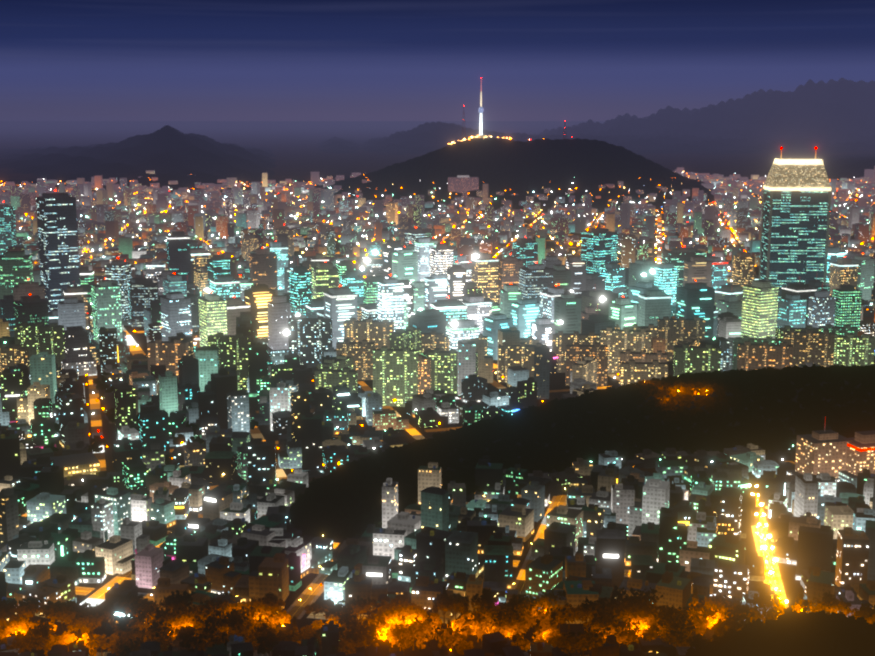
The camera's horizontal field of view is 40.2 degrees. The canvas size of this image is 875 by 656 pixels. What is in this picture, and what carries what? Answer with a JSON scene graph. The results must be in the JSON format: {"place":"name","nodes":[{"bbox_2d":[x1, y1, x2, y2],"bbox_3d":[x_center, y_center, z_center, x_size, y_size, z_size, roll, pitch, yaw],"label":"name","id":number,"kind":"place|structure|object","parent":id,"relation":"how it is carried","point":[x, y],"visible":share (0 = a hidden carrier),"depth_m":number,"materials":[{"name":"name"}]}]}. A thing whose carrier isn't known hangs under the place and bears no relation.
{"place":"outdoors","nodes":[
{"label":"outdoors","id":0,"kind":"place"},
{"bbox_2d":[22,493,788,655],"bbox_3d":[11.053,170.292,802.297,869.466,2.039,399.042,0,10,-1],"label":"roads","id":1,"kind":"structure","parent":0,"point":[316,591],"depth_m":805.36,"materials":[{"name":"asphalt"}]},
{"bbox_2d":[0,78,874,655],"bbox_3d":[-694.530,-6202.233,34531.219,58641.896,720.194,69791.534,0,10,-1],"label":"ground terrain","id":2,"kind":"structure","parent":0,"point":[748,136],"depth_m":6909.18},
{"bbox_2d":[0,620,694,655],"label":"trees","id":3,"kind":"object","parent":2,"relation":"on","point":[496,643],"depth_m":683.35,"materials":[{"name":"plant"}]},
{"bbox_2d":[0,182,859,489],"bbox_3d":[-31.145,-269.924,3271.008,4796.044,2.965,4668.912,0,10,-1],"label":"streets","id":4,"kind":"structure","parent":2,"relation":"on","point":[254,432],"depth_m":1374.02,"materials":[{"name":"orange asphalt"}]},
{"bbox_2d":[0,416,874,626],"bbox_3d":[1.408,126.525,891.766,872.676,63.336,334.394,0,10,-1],"label":"city buildings","id":5,"kind":"structure","parent":2,"relation":"on","point":[60,541],"depth_m":837.88,"materials":[{"name":"grey concrete"}]},
{"bbox_2d":[0,316,874,496],"bbox_3d":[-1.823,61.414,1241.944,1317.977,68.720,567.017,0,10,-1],"label":"apartment buildings","id":6,"kind":"structure","parent":2,"relation":"on","point":[163,390],"depth_m":1278.11,"materials":[{"name":"grey concrete"}]},
{"bbox_2d":[0,193,874,375],"bbox_3d":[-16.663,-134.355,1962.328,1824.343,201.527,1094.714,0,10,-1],"label":"city buildings","id":7,"kind":"structure","parent":2,"relation":"on","point":[481,291],"depth_m":1672.45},
{"bbox_2d":[0,166,874,284],"bbox_3d":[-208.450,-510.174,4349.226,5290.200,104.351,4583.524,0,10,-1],"label":"city buildings","id":8,"kind":"structure","parent":2,"relation":"on","point":[106,215],"depth_m":3325.03,"materials":[{"name":"grey concrete"}]},
{"bbox_2d":[0,585,874,655],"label":"trees","id":9,"kind":"object","parent":2,"relation":"on","point":[207,621],"visible":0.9,"depth_m":712.81,"materials":[{"name":"green plant"}]},
{"bbox_2d":[0,105,874,652],"bbox_3d":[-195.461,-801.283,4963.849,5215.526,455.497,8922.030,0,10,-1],"label":"bright lights","id":10,"kind":"object","parent":2,"relation":"on","point":[602,299],"visible":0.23,"depth_m":2803.49},
{"bbox_2d":[43,364,874,655],"bbox_3d":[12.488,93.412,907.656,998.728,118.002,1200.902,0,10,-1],"label":"hill trees","id":11,"kind":"object","parent":2,"relation":"on","point":[788,632],"visible":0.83,"depth_m":1097.78,"materials":[{"name":"green plant"}]},
{"bbox_2d":[169,393,789,640],"bbox_3d":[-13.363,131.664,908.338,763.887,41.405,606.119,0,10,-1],"label":"street lamps","id":12,"kind":"object","parent":2,"relation":"on","point":[528,546],"visible":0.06,"depth_m":840.86,"materials":[{"name":"paint"}]},
{"bbox_2d":[473,81,487,138],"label":"observation tower","id":13,"kind":"structure","parent":2,"relation":"on","point":[480,110],"depth_m":4756.54,"materials":[{"name":"white concrete"}]},
{"bbox_2d":[462,106,565,139],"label":"radio masts","id":14,"kind":"object","parent":2,"relation":"on","point":[464,124],"visible":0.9,"depth_m":4771.65},
{"bbox_2d":[759,149,830,325],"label":"crown tower","id":15,"kind":"structure","parent":2,"relation":"on","point":[795,219],"depth_m":1748.66,"materials":[{"name":"teal glass"}]},
{"bbox_2d":[0,0,874,120],"label":"sky","id":16,"kind":"structure","parent":0,"point":[61,60],"materials":[{"name":"blue"}]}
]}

